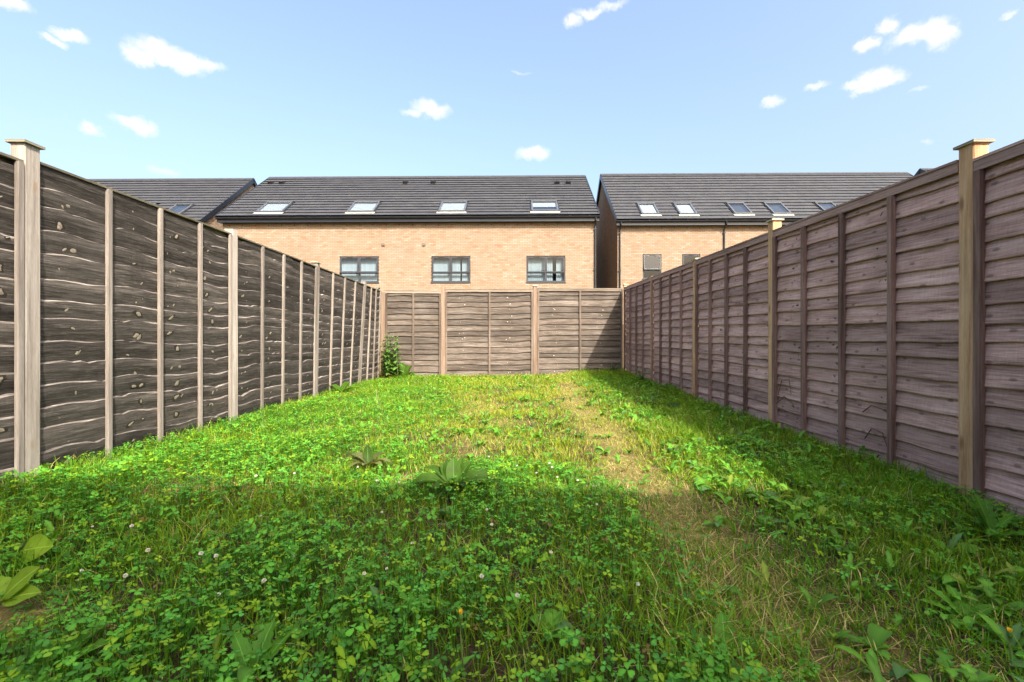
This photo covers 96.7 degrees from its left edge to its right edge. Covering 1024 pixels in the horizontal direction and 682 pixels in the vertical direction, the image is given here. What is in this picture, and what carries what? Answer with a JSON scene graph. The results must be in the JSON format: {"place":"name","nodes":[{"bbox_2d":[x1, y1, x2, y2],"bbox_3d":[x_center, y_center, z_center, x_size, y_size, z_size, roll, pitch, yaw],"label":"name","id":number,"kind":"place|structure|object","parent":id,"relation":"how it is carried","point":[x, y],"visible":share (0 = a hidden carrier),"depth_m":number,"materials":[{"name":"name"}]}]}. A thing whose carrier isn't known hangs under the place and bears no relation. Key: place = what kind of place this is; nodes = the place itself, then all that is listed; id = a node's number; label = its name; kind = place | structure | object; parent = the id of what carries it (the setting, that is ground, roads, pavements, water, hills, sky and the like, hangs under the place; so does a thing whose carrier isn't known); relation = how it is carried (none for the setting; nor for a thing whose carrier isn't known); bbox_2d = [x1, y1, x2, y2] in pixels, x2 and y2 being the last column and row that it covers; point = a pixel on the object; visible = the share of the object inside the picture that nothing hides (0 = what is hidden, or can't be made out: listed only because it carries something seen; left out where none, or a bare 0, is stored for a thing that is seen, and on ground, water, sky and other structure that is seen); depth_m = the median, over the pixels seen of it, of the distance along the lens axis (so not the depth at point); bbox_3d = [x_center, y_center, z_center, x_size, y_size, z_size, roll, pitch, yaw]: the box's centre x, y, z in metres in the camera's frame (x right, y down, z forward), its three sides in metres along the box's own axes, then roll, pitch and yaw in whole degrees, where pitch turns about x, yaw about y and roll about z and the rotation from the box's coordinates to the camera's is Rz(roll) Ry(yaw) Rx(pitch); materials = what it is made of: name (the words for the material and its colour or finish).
{"place":"outdoors","nodes":[
{"label":"outdoors","id":0,"kind":"place"},
{"bbox_2d":[0,359,1023,681],"bbox_3d":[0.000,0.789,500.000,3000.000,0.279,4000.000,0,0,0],"label":"ground","id":1,"kind":"structure","parent":0,"point":[8,615],"depth_m":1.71,"materials":[{"name":"green plant"}]},
{"bbox_2d":[0,566,40,605],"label":"broadleaf weed","id":2,"kind":"object","parent":1,"relation":"on","point":[17,589],"visible":1,"depth_m":1.40,"materials":[{"name":"green plant"}]},
{"bbox_2d":[0,534,53,562],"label":"broadleaf weed","id":3,"kind":"object","parent":1,"relation":"on","point":[38,545],"visible":0.88,"depth_m":1.65,"materials":[{"name":"green plant"}]},
{"bbox_2d":[0,623,122,680],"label":"dandelion","id":4,"kind":"object","parent":1,"relation":"on","point":[100,642],"visible":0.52,"depth_m":1.19,"materials":[{"name":"green plant"}]},
{"bbox_2d":[116,573,127,600],"bbox_3d":[-1.244,0.784,1.448,0.014,0.096,0.015,19,2,-30],"label":"clover flower","id":5,"kind":"object","parent":1,"relation":"on","point":[125,575],"visible":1,"depth_m":1.45,"materials":[{"name":"white plant"}]},
{"bbox_2d":[88,178,256,229],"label":"brick house","id":6,"kind":"structure","parent":1,"relation":"on","point":[205,200],"depth_m":24.40,"materials":[{"name":"black tile"}]},
{"bbox_2d":[0,139,380,487],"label":"dark fence","id":7,"kind":"object","parent":1,"relation":"on","point":[124,317],"visible":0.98,"depth_m":3.37,"materials":[{"name":"brown wood"}]},
{"bbox_2d":[191,619,295,681],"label":"dandelion","id":8,"kind":"object","parent":1,"relation":"on","point":[239,641],"visible":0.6,"depth_m":1.18,"materials":[{"name":"green plant"}]},
{"bbox_2d":[330,381,355,391],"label":"dock plant","id":9,"kind":"object","parent":1,"relation":"on","point":[344,384],"visible":0.8,"depth_m":6.99,"materials":[{"name":"green plant"}]},
{"bbox_2d":[346,445,391,466],"bbox_3d":[-0.904,0.737,2.875,0.289,0.113,0.199,0,0,-17],"label":"dock plant","id":10,"kind":"object","parent":1,"relation":"on","point":[367,456],"visible":0.99,"depth_m":2.89,"materials":[{"name":"green plant"}]},
{"bbox_2d":[373,373,395,378],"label":"withered weed","id":11,"kind":"object","parent":1,"relation":"on","point":[385,376],"visible":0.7,"depth_m":9.28,"materials":[{"name":"brown plant"}]},
{"bbox_2d":[379,332,403,377],"bbox_3d":[-2.482,0.274,9.365,0.496,1.037,0.413,0,0,-32],"label":"nettle clump","id":12,"kind":"object","parent":1,"relation":"on","point":[389,368],"visible":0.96,"depth_m":9.30,"materials":[{"name":"green plant"}]},
{"bbox_2d":[394,362,415,376],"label":"dock plant","id":13,"kind":"object","parent":1,"relation":"on","point":[405,369],"visible":0.6,"depth_m":9.50,"materials":[{"name":"green plant"}]},
{"bbox_2d":[215,175,599,358],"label":"brick house","id":14,"kind":"structure","parent":1,"relation":"on","point":[383,233],"depth_m":20.75,"materials":[{"name":"brown brick"}]},
{"bbox_2d":[340,257,378,282],"bbox_3d":[-6.970,-3.237,20.834,1.837,1.210,0.345,0,0,1],"label":"window","id":15,"kind":"structure","parent":14,"relation":"in","point":[359,269],"depth_m":20.97,"materials":[{"name":"white glass"}]},
{"bbox_2d":[431,257,470,282],"bbox_3d":[-2.774,-3.237,20.798,1.826,1.210,0.285,0,0,1],"label":"window","id":16,"kind":"structure","parent":14,"relation":"in","point":[444,269],"depth_m":20.91,"materials":[{"name":"white glass"}]},
{"bbox_2d":[526,256,565,282],"bbox_3d":[1.537,-3.237,20.733,1.815,1.210,0.285,0,0,1],"label":"window","id":17,"kind":"structure","parent":14,"relation":"in","point":[539,269],"depth_m":20.84,"materials":[{"name":"white glass"}]},
{"bbox_2d":[411,457,498,493],"bbox_3d":[-0.306,0.715,2.393,0.434,0.157,0.290,0,0,28],"label":"dock plant","id":18,"kind":"object","parent":1,"relation":"on","point":[446,470],"visible":0.85,"depth_m":2.42,"materials":[{"name":"green plant"}]},
{"bbox_2d":[458,609,464,681],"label":"dandelion flower","id":19,"kind":"object","parent":1,"relation":"on","point":[460,616],"visible":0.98,"depth_m":1.13,"materials":[{"name":"green plant"}]},
{"bbox_2d":[381,285,622,378],"bbox_3d":[-0.165,-0.132,9.840,5.214,2.166,0.114,0,0,-5],"label":"back fence","id":20,"kind":"object","parent":1,"relation":"on","point":[498,332],"visible":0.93,"depth_m":9.82,"materials":[{"name":"beige wood"}]},
{"bbox_2d":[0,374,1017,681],"bbox_3d":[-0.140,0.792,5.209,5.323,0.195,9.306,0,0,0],"label":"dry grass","id":21,"kind":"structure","parent":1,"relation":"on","point":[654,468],"depth_m":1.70,"materials":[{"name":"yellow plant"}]},
{"bbox_2d":[0,372,1023,681],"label":"clover","id":22,"kind":"object","parent":1,"relation":"on","point":[712,670],"visible":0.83,"depth_m":1.67,"materials":[{"name":"green plant"}]},
{"bbox_2d":[0,373,1023,681],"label":"weeds","id":23,"kind":"object","parent":1,"relation":"on","point":[872,665],"visible":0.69,"depth_m":2.10,"materials":[{"name":"green plant"}]},
{"bbox_2d":[632,366,648,380],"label":"leafy weed","id":24,"kind":"object","parent":1,"relation":"on","point":[642,376],"visible":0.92,"depth_m":8.14,"materials":[{"name":"green plant"}]},
{"bbox_2d":[656,383,677,391],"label":"dock plant","id":25,"kind":"object","parent":1,"relation":"on","point":[668,385],"visible":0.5,"depth_m":6.71,"materials":[{"name":"green plant"}]},
{"bbox_2d":[660,403,680,408],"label":"dock plant","id":26,"kind":"object","parent":1,"relation":"on","point":[671,405],"visible":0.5,"depth_m":5.28,"materials":[{"name":"green plant"}]},
{"bbox_2d":[681,612,761,657],"bbox_3d":[0.584,0.824,1.250,0.210,0.076,0.116,0,0,-21],"label":"dandelion","id":27,"kind":"object","parent":1,"relation":"on","point":[723,617],"visible":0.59,"depth_m":1.26,"materials":[{"name":"green plant"}]},
{"bbox_2d":[596,172,912,287],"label":"brick house","id":28,"kind":"structure","parent":1,"relation":"on","point":[648,225],"depth_m":22.89,"materials":[{"name":"brown brick"}]},
{"bbox_2d":[642,254,660,279],"bbox_3d":[6.727,-3.559,21.888,0.945,1.216,0.174,0,0,1],"label":"window","id":29,"kind":"structure","parent":28,"relation":"in","point":[644,269],"depth_m":21.90,"materials":[{"name":"white plastic"}]},
{"bbox_2d":[682,254,699,264],"bbox_3d":[8.603,-3.584,21.896,0.857,1.166,0.102,0,0,1],"label":"window","id":30,"kind":"structure","parent":28,"relation":"in","point":[683,255],"depth_m":21.85,"materials":[{"name":"white plastic"}]},
{"bbox_2d":[623,139,1023,516],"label":"brown fence","id":31,"kind":"object","parent":1,"relation":"on","point":[901,302],"visible":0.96,"depth_m":3.05,"materials":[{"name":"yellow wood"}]},
{"bbox_2d":[865,428,886,445],"bbox_3d":[2.465,0.659,3.081,0.007,0.124,0.205,0,0,0],"label":"dried vine","id":32,"kind":"object","parent":31,"relation":"attached to","point":[876,430],"visible":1,"depth_m":3.10,"materials":[{"name":"brown plant"}]},
{"bbox_2d":[831,647,835,676],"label":"dry stalk","id":33,"kind":"object","parent":1,"relation":"on","point":[832,667],"visible":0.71,"depth_m":1.18,"materials":[{"name":"beige plant"}]},
{"bbox_2d":[914,168,933,175],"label":"brick house","id":34,"kind":"structure","parent":1,"relation":"on","point":[920,170],"depth_m":30.22,"materials":[{"name":"grey concrete"}]},
{"bbox_2d":[919,585,1001,637],"bbox_3d":[1.398,0.844,1.428,0.187,0.068,0.234,0,0,44],"label":"dandelion","id":35,"kind":"object","parent":1,"relation":"on","point":[953,592],"visible":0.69,"depth_m":1.45,"materials":[{"name":"green plant"}]},
{"bbox_2d":[977,553,982,577],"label":"dry stalk","id":36,"kind":"object","parent":1,"relation":"on","point":[980,566],"visible":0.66,"depth_m":1.60,"materials":[{"name":"brown plant"}]},
{"bbox_2d":[945,491,1023,538],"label":"dandelion","id":37,"kind":"object","parent":1,"relation":"on","point":[985,513],"visible":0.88,"depth_m":2.04,"materials":[{"name":"green plant"}]},
{"bbox_2d":[1006,627,1013,672],"bbox_3d":[1.329,0.826,1.214,0.017,0.118,0.012,0,0,0],"label":"dandelion flower","id":38,"kind":"object","parent":1,"relation":"on","point":[1009,634],"visible":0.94,"depth_m":1.21,"materials":[{"name":"green plant"}]},
{"bbox_2d":[0,0,1023,200],"label":"sky","id":39,"kind":"structure","parent":0,"point":[259,90],"materials":[{"name":"blue"}]}
]}

